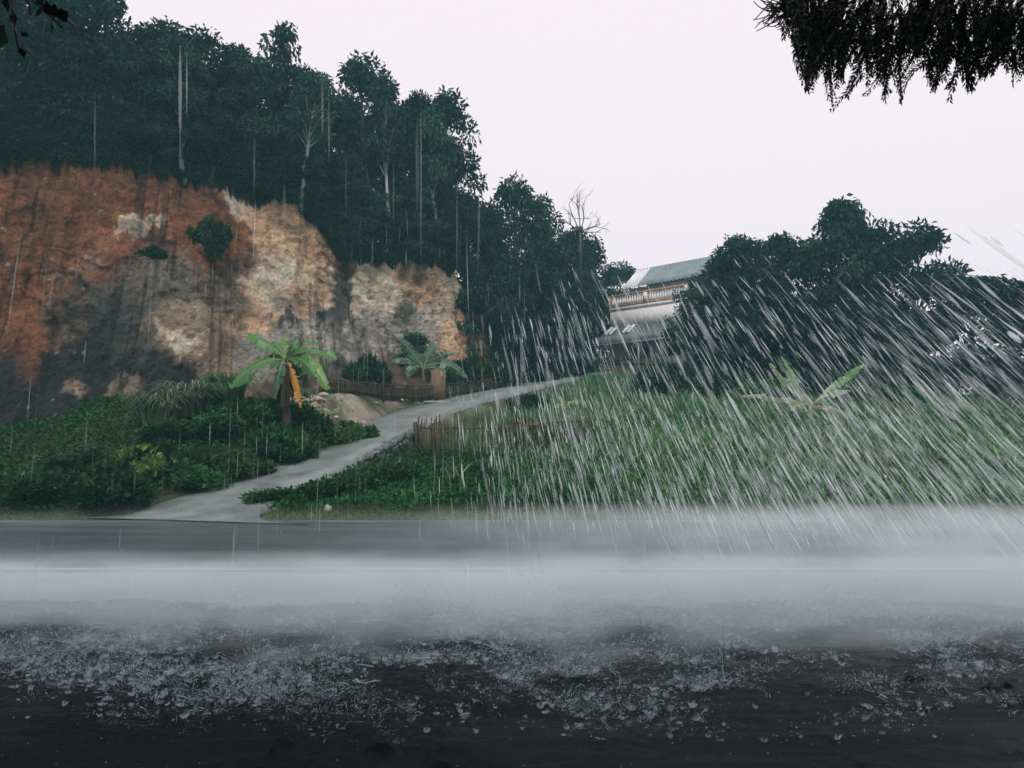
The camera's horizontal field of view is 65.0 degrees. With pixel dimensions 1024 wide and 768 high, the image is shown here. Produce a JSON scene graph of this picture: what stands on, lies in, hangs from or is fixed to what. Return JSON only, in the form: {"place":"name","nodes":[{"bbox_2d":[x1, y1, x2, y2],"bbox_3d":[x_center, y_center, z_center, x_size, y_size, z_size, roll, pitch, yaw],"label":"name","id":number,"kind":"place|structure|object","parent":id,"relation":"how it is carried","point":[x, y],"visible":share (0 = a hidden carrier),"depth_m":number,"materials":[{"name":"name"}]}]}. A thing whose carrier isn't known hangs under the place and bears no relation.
{"place":"outdoors","nodes":[
{"label":"outdoors","id":0,"kind":"place"},
{"bbox_2d":[0,156,529,434],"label":"cliff","id":1,"kind":"structure","parent":0,"point":[90,305],"depth_m":37.47,"materials":[{"name":"stone"}]},
{"bbox_2d":[0,12,47,143],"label":"broadleaf tree","id":2,"kind":"object","parent":1,"relation":"on","point":[8,72],"visible":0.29,"depth_m":39.49,"materials":[{"name":"green plant"}]},
{"bbox_2d":[0,0,105,159],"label":"broadleaf tree","id":3,"kind":"object","parent":1,"relation":"on","point":[42,34],"visible":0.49,"depth_m":39.16,"materials":[{"name":"green plant"}]},
{"bbox_2d":[21,91,132,166],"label":"understorey tree","id":4,"kind":"object","parent":1,"relation":"on","point":[88,148],"visible":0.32,"depth_m":39.19,"materials":[{"name":"green plant"}]},
{"bbox_2d":[8,0,148,165],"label":"broadleaf tree","id":5,"kind":"object","parent":1,"relation":"on","point":[96,12],"visible":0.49,"depth_m":39.98,"materials":[{"name":"green plant"}]},
{"bbox_2d":[57,97,159,171],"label":"understorey tree","id":6,"kind":"object","parent":1,"relation":"on","point":[109,115],"visible":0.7,"depth_m":39.30,"materials":[{"name":"green plant"}]},
{"bbox_2d":[65,16,190,169],"bbox_3d":[-19.768,-14.571,41.579,5.889,8.392,5.501,2,-6,-26],"label":"broadleaf tree","id":7,"kind":"object","parent":1,"relation":"on","point":[140,41],"visible":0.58,"depth_m":40.78,"materials":[{"name":"green plant"}]},
{"bbox_2d":[97,109,196,180],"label":"understorey tree","id":8,"kind":"object","parent":1,"relation":"on","point":[160,131],"visible":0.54,"depth_m":40.60,"materials":[{"name":"green plant"}]},
{"bbox_2d":[122,15,206,171],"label":"broadleaf tree","id":9,"kind":"object","parent":1,"relation":"on","point":[165,28],"visible":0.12,"depth_m":43.15,"materials":[{"name":"green plant"}]},
{"bbox_2d":[142,32,210,185],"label":"broadleaf tree","id":10,"kind":"object","parent":1,"relation":"on","point":[185,57],"visible":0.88,"depth_m":41.33,"materials":[{"name":"green plant"}]},
{"bbox_2d":[153,23,252,184],"bbox_3d":[-16.740,-14.723,43.424,5.378,9.058,5.263,4,-7,-41],"label":"broadleaf tree","id":11,"kind":"object","parent":1,"relation":"on","point":[208,44],"visible":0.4,"depth_m":42.59,"materials":[{"name":"green plant"}]},
{"bbox_2d":[185,213,233,261],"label":"shrub","id":12,"kind":"object","parent":1,"relation":"on","point":[213,236],"visible":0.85,"depth_m":38.69,"materials":[{"name":"green plant"}]},
{"bbox_2d":[169,104,254,190],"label":"understorey tree","id":13,"kind":"object","parent":1,"relation":"on","point":[211,120],"visible":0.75,"depth_m":41.58,"materials":[{"name":"green plant"}]},
{"bbox_2d":[204,42,286,190],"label":"broadleaf tree","id":14,"kind":"object","parent":1,"relation":"on","point":[259,126],"visible":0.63,"depth_m":43.51,"materials":[{"name":"green plant"}]},
{"bbox_2d":[208,125,294,202],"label":"understorey tree","id":15,"kind":"object","parent":1,"relation":"on","point":[249,186],"visible":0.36,"depth_m":43.09,"materials":[{"name":"green plant"}]},
{"bbox_2d":[254,20,305,184],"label":"sapling tree","id":16,"kind":"object","parent":1,"relation":"on","point":[280,58],"visible":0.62,"depth_m":46.13,"materials":[{"name":"green plant"}]},
{"bbox_2d":[235,138,326,203],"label":"understorey tree","id":17,"kind":"object","parent":1,"relation":"on","point":[290,152],"visible":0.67,"depth_m":43.67,"materials":[{"name":"green plant"}]},
{"bbox_2d":[269,167,349,222],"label":"understorey tree","id":18,"kind":"object","parent":1,"relation":"on","point":[316,201],"visible":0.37,"depth_m":44.61,"materials":[{"name":"green plant"}]},
{"bbox_2d":[280,69,342,213],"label":"broadleaf tree","id":19,"kind":"object","parent":1,"relation":"on","point":[310,91],"visible":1,"depth_m":44.77,"materials":[{"name":"green plant"}]},
{"bbox_2d":[266,62,363,219],"bbox_3d":[-11.835,-13.960,47.138,6.145,10.038,5.740,0,-5,-3],"label":"broadleaf tree","id":20,"kind":"object","parent":1,"relation":"on","point":[344,159],"visible":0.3,"depth_m":46.62,"materials":[{"name":"green plant"}]},
{"bbox_2d":[295,163,368,231],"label":"understorey tree","id":21,"kind":"object","parent":1,"relation":"on","point":[339,172],"visible":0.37,"depth_m":45.74,"materials":[{"name":"green plant"}]},
{"bbox_2d":[323,177,391,262],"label":"understorey tree","id":22,"kind":"object","parent":1,"relation":"on","point":[365,194],"visible":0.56,"depth_m":46.40,"materials":[{"name":"green plant"}]},
{"bbox_2d":[328,49,409,240],"bbox_3d":[-9.011,-14.063,50.200,6.387,13.930,5.988,1,-5,-13],"label":"broadleaf tree","id":23,"kind":"object","parent":1,"relation":"on","point":[359,76],"visible":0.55,"depth_m":49.72,"materials":[{"name":"green plant"}]},
{"bbox_2d":[361,70,416,259],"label":"broadleaf tree","id":24,"kind":"object","parent":1,"relation":"on","point":[378,157],"visible":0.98,"depth_m":48.89,"materials":[{"name":"green plant"}]},
{"bbox_2d":[363,207,428,265],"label":"understorey tree","id":25,"kind":"object","parent":1,"relation":"on","point":[401,221],"visible":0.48,"depth_m":48.39,"materials":[{"name":"green plant"}]},
{"bbox_2d":[370,174,448,266],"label":"understorey tree","id":26,"kind":"object","parent":1,"relation":"on","point":[414,195],"visible":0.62,"depth_m":49.20,"materials":[{"name":"green plant"}]},
{"bbox_2d":[372,89,452,252],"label":"broadleaf tree","id":27,"kind":"object","parent":1,"relation":"on","point":[416,102],"visible":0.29,"depth_m":51.34,"materials":[{"name":"green plant"}]},
{"bbox_2d":[392,339,466,384],"bbox_3d":[-4.514,-0.939,42.717,4.330,3.004,0.908,0,-5,3],"label":"banana plant","id":28,"kind":"object","parent":1,"relation":"on","point":[436,362],"visible":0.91,"depth_m":42.75,"materials":[{"name":"green plant"}]},
{"bbox_2d":[408,103,456,262],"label":"broadleaf tree","id":29,"kind":"object","parent":1,"relation":"on","point":[426,177],"visible":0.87,"depth_m":50.95,"materials":[{"name":"green plant"}]},
{"bbox_2d":[396,217,470,266],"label":"understorey tree","id":30,"kind":"object","parent":1,"relation":"on","point":[448,241],"visible":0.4,"depth_m":49.88,"materials":[{"name":"green plant"}]},
{"bbox_2d":[407,85,491,273],"bbox_3d":[-4.003,-13.464,53.393,5.914,12.982,5.544,2,-6,-25],"label":"broadleaf tree","id":31,"kind":"object","parent":1,"relation":"on","point":[451,109],"visible":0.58,"depth_m":53.01,"materials":[{"name":"green plant"}]},
{"bbox_2d":[424,190,490,275],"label":"understorey tree","id":32,"kind":"object","parent":1,"relation":"on","point":[457,201],"visible":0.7,"depth_m":51.35,"materials":[{"name":"green plant"}]},
{"bbox_2d":[440,192,500,289],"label":"understorey tree","id":33,"kind":"object","parent":1,"relation":"on","point":[492,252],"visible":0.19,"depth_m":52.94,"materials":[{"name":"green plant"}]},
{"bbox_2d":[83,371,612,524],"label":"path","id":34,"kind":"structure","parent":0,"point":[225,503],"depth_m":25.16,"materials":[{"name":"concrete"}]},
{"bbox_2d":[0,593,1023,767],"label":"muddy ground","id":35,"kind":"structure","parent":0,"point":[51,732],"depth_m":5.50,"materials":[{"name":"black soil"}]},
{"bbox_2d":[0,0,77,57],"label":"overhanging tree","id":36,"kind":"object","parent":35,"relation":"on","point":[48,9],"visible":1,"depth_m":3.14,"materials":[{"name":"black plant"}]},
{"bbox_2d":[0,566,1023,766],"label":"splashes","id":37,"kind":"object","parent":35,"relation":"on","point":[561,637],"visible":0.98,"depth_m":6.64,"materials":[{"name":"liquid"}]},
{"bbox_2d":[0,520,1023,570],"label":"road","id":38,"kind":"structure","parent":0,"point":[417,544],"depth_m":14.45,"materials":[{"name":"grey asphalt"}]},
{"bbox_2d":[0,572,1023,607],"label":"road shoulder","id":39,"kind":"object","parent":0,"point":[175,587],"visible":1,"depth_m":9.90},
{"bbox_2d":[0,361,1023,571],"bbox_3d":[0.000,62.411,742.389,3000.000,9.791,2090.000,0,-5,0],"label":"ground","id":40,"kind":"structure","parent":0,"point":[361,406],"depth_m":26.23,"materials":[{"name":"green plant"}]},
{"bbox_2d":[0,465,97,509],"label":"shrub","id":41,"kind":"object","parent":40,"relation":"on","point":[48,482],"visible":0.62,"depth_m":20.97,"materials":[{"name":"green plant"}]},
{"bbox_2d":[42,448,138,479],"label":"shrub","id":42,"kind":"object","parent":40,"relation":"on","point":[86,459],"visible":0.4,"depth_m":23.55,"materials":[{"name":"green plant"}]},
{"bbox_2d":[51,469,157,513],"bbox_3d":[-10.740,2.874,21.391,2.305,1.244,2.861,-2,-6,25],"label":"shrub","id":43,"kind":"object","parent":40,"relation":"on","point":[102,491],"visible":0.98,"depth_m":20.83,"materials":[{"name":"green plant"}]},
{"bbox_2d":[85,442,175,480],"bbox_3d":[-11.350,2.517,24.364,2.734,1.510,2.486,1,-5,-6],"label":"shrub","id":44,"kind":"object","parent":40,"relation":"on","point":[150,465],"visible":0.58,"depth_m":23.78,"materials":[{"name":"green plant"}]},
{"bbox_2d":[116,389,210,427],"bbox_3d":[-11.971,0.912,27.566,3.436,1.333,3.341,4,-7,-39],"label":"reed clump","id":45,"kind":"object","parent":40,"relation":"on","point":[155,408],"visible":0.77,"depth_m":27.03,"materials":[{"name":"green plant"}]},
{"bbox_2d":[127,436,218,484],"bbox_3d":[-10.377,2.357,24.485,2.803,1.600,2.212,3,-6,-31],"label":"shrub","id":46,"kind":"object","parent":40,"relation":"on","point":[178,452],"visible":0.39,"depth_m":24.38,"materials":[{"name":"green plant"}]},
{"bbox_2d":[131,415,219,447],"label":"shrub","id":47,"kind":"object","parent":40,"relation":"on","point":[172,427],"visible":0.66,"depth_m":26.02,"materials":[{"name":"green plant"}]},
{"bbox_2d":[140,379,240,416],"bbox_3d":[-11.516,0.566,28.511,3.645,1.247,3.748,-5,-7,42],"label":"reed clump","id":48,"kind":"object","parent":40,"relation":"on","point":[206,392],"visible":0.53,"depth_m":27.91,"materials":[{"name":"green plant"}]},
{"bbox_2d":[158,458,233,490],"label":"shrub","id":49,"kind":"object","parent":40,"relation":"on","point":[189,476],"visible":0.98,"depth_m":23.41,"materials":[{"name":"green plant"}]},
{"bbox_2d":[187,407,251,437],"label":"shrub","id":50,"kind":"object","parent":40,"relation":"on","point":[220,421],"visible":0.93,"depth_m":26.34,"materials":[{"name":"green plant"}]},
{"bbox_2d":[188,371,261,404],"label":"reed clump","id":51,"kind":"object","parent":40,"relation":"on","point":[234,391],"visible":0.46,"depth_m":29.19,"materials":[{"name":"green plant"}]},
{"bbox_2d":[211,448,277,478],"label":"shrub","id":52,"kind":"object","parent":40,"relation":"on","point":[231,463],"visible":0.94,"depth_m":24.59,"materials":[{"name":"green plant"}]},
{"bbox_2d":[200,398,295,425],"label":"shrub","id":53,"kind":"object","parent":40,"relation":"on","point":[256,412],"visible":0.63,"depth_m":27.58,"materials":[{"name":"green plant"}]},
{"bbox_2d":[240,420,320,461],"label":"shrub","id":54,"kind":"object","parent":40,"relation":"on","point":[269,438],"visible":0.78,"depth_m":26.56,"materials":[{"name":"green plant"}]},
{"bbox_2d":[229,333,336,431],"bbox_3d":[-7.810,-0.085,27.793,3.571,3.477,1.554,0,-5,0],"label":"banana plant","id":55,"kind":"object","parent":40,"relation":"on","point":[286,379],"visible":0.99,"depth_m":27.56,"materials":[{"name":"green leaf"},{"name":"dry brown leaf"},{"name":"fibrous plant stem"}]},
{"bbox_2d":[292,403,333,445],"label":"shrub","id":56,"kind":"object","parent":40,"relation":"on","point":[312,421],"visible":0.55,"depth_m":28.19,"materials":[{"name":"green plant"}]},
{"bbox_2d":[303,418,358,449],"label":"shrub","id":57,"kind":"object","parent":40,"relation":"on","point":[337,433],"visible":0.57,"depth_m":28.56,"materials":[{"name":"green plant"}]},
{"bbox_2d":[315,470,377,494],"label":"shrub","id":58,"kind":"object","parent":40,"relation":"on","point":[347,480],"visible":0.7,"depth_m":22.64,"materials":[{"name":"green plant"}]},
{"bbox_2d":[341,350,393,386],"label":"shrub","id":59,"kind":"object","parent":40,"relation":"on","point":[367,369],"visible":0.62,"depth_m":39.32,"materials":[{"name":"green plant"}]},
{"bbox_2d":[356,426,420,467],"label":"retaining wall","id":60,"kind":"structure","parent":40,"relation":"on","point":[386,446],"depth_m":28.32,"materials":[{"name":"stone"}]},
{"bbox_2d":[362,463,423,486],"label":"shrub","id":61,"kind":"object","parent":40,"relation":"on","point":[405,470],"visible":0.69,"depth_m":23.84,"materials":[{"name":"green plant"}]},
{"bbox_2d":[318,359,509,402],"bbox_3d":[-3.916,-0.180,39.891,0.718,3.031,15.789,-3,-6,29],"label":"woven fence","id":62,"kind":"object","parent":40,"relation":"on","point":[438,389],"visible":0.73,"depth_m":39.10,"materials":[{"name":"brown wood"}]},
{"bbox_2d":[452,352,503,383],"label":"shrub","id":63,"kind":"object","parent":40,"relation":"on","point":[472,367],"visible":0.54,"depth_m":45.82,"materials":[{"name":"green plant"}]},
{"bbox_2d":[456,200,515,338],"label":"broadleaf tree","id":64,"kind":"object","parent":40,"relation":"on","point":[496,223],"visible":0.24,"depth_m":54.68,"materials":[{"name":"green plant"}]},
{"bbox_2d":[454,267,521,367],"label":"broadleaf tree","id":65,"kind":"object","parent":40,"relation":"on","point":[486,290],"visible":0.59,"depth_m":50.03,"materials":[{"name":"green plant"}]},
{"bbox_2d":[413,412,592,460],"bbox_3d":[0.003,2.184,30.596,7.361,2.390,1.723,2,-5,-17],"label":"picket fence","id":66,"kind":"object","parent":40,"relation":"on","point":[433,428],"visible":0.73,"depth_m":30.03,"materials":[{"name":"brown wood"}]},
{"bbox_2d":[0,389,1023,511],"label":"ground cover","id":67,"kind":"object","parent":40,"relation":"on","point":[470,490],"visible":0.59,"depth_m":25.04,"materials":[{"name":"green plant"}]},
{"bbox_2d":[480,260,546,363],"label":"broadleaf tree","id":68,"kind":"object","parent":40,"relation":"on","point":[515,279],"visible":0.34,"depth_m":52.65,"materials":[{"name":"green plant"}]},
{"bbox_2d":[481,170,551,321],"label":"broadleaf tree","id":69,"kind":"object","parent":40,"relation":"on","point":[510,195],"visible":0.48,"depth_m":57.52,"materials":[{"name":"green plant"}]},
{"bbox_2d":[483,314,566,381],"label":"broadleaf tree","id":70,"kind":"object","parent":40,"relation":"on","point":[526,331],"visible":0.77,"depth_m":49.06,"materials":[{"name":"green plant"}]},
{"bbox_2d":[494,414,556,447],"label":"shrub","id":71,"kind":"object","parent":40,"relation":"on","point":[521,419],"visible":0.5,"depth_m":32.27,"materials":[{"name":"green plant"}]},
{"bbox_2d":[505,192,575,342],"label":"broadleaf tree","id":72,"kind":"object","parent":40,"relation":"on","point":[538,211],"visible":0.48,"depth_m":58.46,"materials":[{"name":"green plant"}]},
{"bbox_2d":[510,266,589,374],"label":"broadleaf tree","id":73,"kind":"object","parent":40,"relation":"on","point":[547,289],"visible":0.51,"depth_m":53.32,"materials":[{"name":"green plant"}]},
{"bbox_2d":[532,322,595,377],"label":"broadleaf tree","id":74,"kind":"object","parent":40,"relation":"on","point":[561,341],"visible":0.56,"depth_m":51.55,"materials":[{"name":"green plant"}]},
{"bbox_2d":[547,226,608,361],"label":"broadleaf tree","id":75,"kind":"object","parent":40,"relation":"on","point":[588,267],"visible":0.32,"depth_m":60.80,"materials":[{"name":"green plant"}]},
{"bbox_2d":[561,279,607,372],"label":"broadleaf tree","id":76,"kind":"object","parent":40,"relation":"on","point":[583,291],"visible":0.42,"depth_m":57.10,"materials":[{"name":"green plant"}]},
{"bbox_2d":[563,233,616,351],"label":"broadleaf tree","id":77,"kind":"object","parent":40,"relation":"on","point":[605,274],"visible":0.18,"depth_m":64.21,"materials":[{"name":"green plant"}]},
{"bbox_2d":[626,356,687,396],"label":"shrub","id":78,"kind":"object","parent":40,"relation":"on","point":[663,373],"visible":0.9,"depth_m":43.52,"materials":[{"name":"green plant"}]},
{"bbox_2d":[594,251,769,367],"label":"house","id":79,"kind":"structure","parent":40,"relation":"on","point":[624,339],"depth_m":60.96,"materials":[{"name":"grey paint"}]},
{"bbox_2d":[660,273,742,374],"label":"broadleaf tree","id":80,"kind":"object","parent":40,"relation":"on","point":[702,290],"visible":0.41,"depth_m":49.89,"materials":[{"name":"green plant"}]},
{"bbox_2d":[679,365,733,397],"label":"shrub","id":81,"kind":"object","parent":40,"relation":"on","point":[706,380],"visible":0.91,"depth_m":41.79,"materials":[{"name":"green plant"}]},
{"bbox_2d":[666,306,752,390],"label":"broadleaf tree","id":82,"kind":"object","parent":40,"relation":"on","point":[690,334],"visible":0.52,"depth_m":45.41,"materials":[{"name":"green plant"}]},
{"bbox_2d":[686,242,768,365],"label":"broadleaf tree","id":83,"kind":"object","parent":40,"relation":"on","point":[736,286],"visible":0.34,"depth_m":50.18,"materials":[{"name":"green plant"}]},
{"bbox_2d":[683,293,790,392],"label":"broadleaf tree","id":84,"kind":"object","parent":40,"relation":"on","point":[728,307],"visible":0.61,"depth_m":44.47,"materials":[{"name":"green plant"}]},
{"bbox_2d":[701,233,794,379],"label":"broadleaf tree","id":85,"kind":"object","parent":40,"relation":"on","point":[747,249],"visible":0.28,"depth_m":50.15,"materials":[{"name":"green plant"}]},
{"bbox_2d":[730,375,788,403],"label":"shrub","id":86,"kind":"object","parent":40,"relation":"on","point":[749,387],"visible":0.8,"depth_m":40.56,"materials":[{"name":"green plant"}]},
{"bbox_2d":[717,290,845,394],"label":"broadleaf tree","id":87,"kind":"object","parent":40,"relation":"on","point":[789,311],"visible":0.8,"depth_m":43.39,"materials":[{"name":"green plant"}]},
{"bbox_2d":[745,230,831,377],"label":"broadleaf tree","id":88,"kind":"object","parent":40,"relation":"on","point":[784,251],"visible":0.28,"depth_m":49.15,"materials":[{"name":"green plant"}]},
{"bbox_2d":[742,356,863,425],"bbox_3d":[12.243,0.475,33.555,5.123,3.376,0.736,0,-5,0],"label":"banana plant","id":89,"kind":"object","parent":40,"relation":"on","point":[851,373],"visible":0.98,"depth_m":33.68,"materials":[{"name":"leaf"},{"name":"green plant stem"}]},
{"bbox_2d":[781,288,883,392],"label":"broadleaf tree","id":90,"kind":"object","parent":40,"relation":"on","point":[825,298],"visible":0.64,"depth_m":43.41,"materials":[{"name":"green plant"}]},
{"bbox_2d":[789,193,899,386],"bbox_3d":[19.664,-4.449,48.305,6.856,13.820,6.972,-2,-5,20],"label":"broadleaf tree","id":91,"kind":"object","parent":40,"relation":"on","point":[844,217],"visible":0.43,"depth_m":47.39,"materials":[{"name":"green plant"}]},
{"bbox_2d":[827,377,893,407],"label":"shrub","id":92,"kind":"object","parent":40,"relation":"on","point":[867,390],"visible":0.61,"depth_m":39.27,"materials":[{"name":"green plant"}]},
{"bbox_2d":[817,292,931,391],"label":"broadleaf tree","id":93,"kind":"object","parent":40,"relation":"on","point":[884,332],"visible":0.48,"depth_m":42.91,"materials":[{"name":"green plant"}]},
{"bbox_2d":[833,218,931,384],"bbox_3d":[21.606,-4.073,47.414,5.491,11.410,5.612,-1,-5,9],"label":"broadleaf tree","id":94,"kind":"object","parent":40,"relation":"on","point":[877,279],"visible":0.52,"depth_m":46.09,"materials":[{"name":"green plant"}]},
{"bbox_2d":[753,0,1023,112],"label":"overhanging tree","id":95,"kind":"object","parent":40,"relation":"on","point":[820,36],"visible":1,"depth_m":4.85,"materials":[{"name":"green plant"}]},
{"bbox_2d":[880,382,927,405],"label":"shrub","id":96,"kind":"object","parent":40,"relation":"on","point":[902,393],"visible":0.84,"depth_m":38.81,"materials":[{"name":"green plant"}]},
{"bbox_2d":[879,309,960,394],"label":"broadleaf tree","id":97,"kind":"object","parent":40,"relation":"on","point":[923,332],"visible":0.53,"depth_m":42.91,"materials":[{"name":"green plant"}]},
{"bbox_2d":[875,216,974,374],"bbox_3d":[23.673,-4.119,46.647,5.766,11.508,6.150,-3,-6,31],"label":"broadleaf tree","id":98,"kind":"object","parent":40,"relation":"on","point":[926,238],"visible":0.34,"depth_m":46.22,"materials":[{"name":"green plant"}]},
{"bbox_2d":[910,274,1023,394],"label":"broadleaf tree","id":99,"kind":"object","parent":40,"relation":"on","point":[966,362],"visible":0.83,"depth_m":41.24,"materials":[{"name":"green plant"}]},
{"bbox_2d":[974,280,1023,403],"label":"broadleaf tree","id":100,"kind":"object","parent":40,"relation":"on","point":[1013,295],"visible":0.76,"depth_m":40.29,"materials":[{"name":"green plant"}]},
{"bbox_2d":[2,0,1023,394],"label":"sky","id":101,"kind":"structure","parent":0,"point":[689,124],"materials":[{"name":"white"}]},
{"bbox_2d":[453,233,1023,553],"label":"rain","id":102,"kind":"object","parent":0,"point":[1013,336],"visible":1,"depth_m":10.72,"materials":[{"name":"liquid"}]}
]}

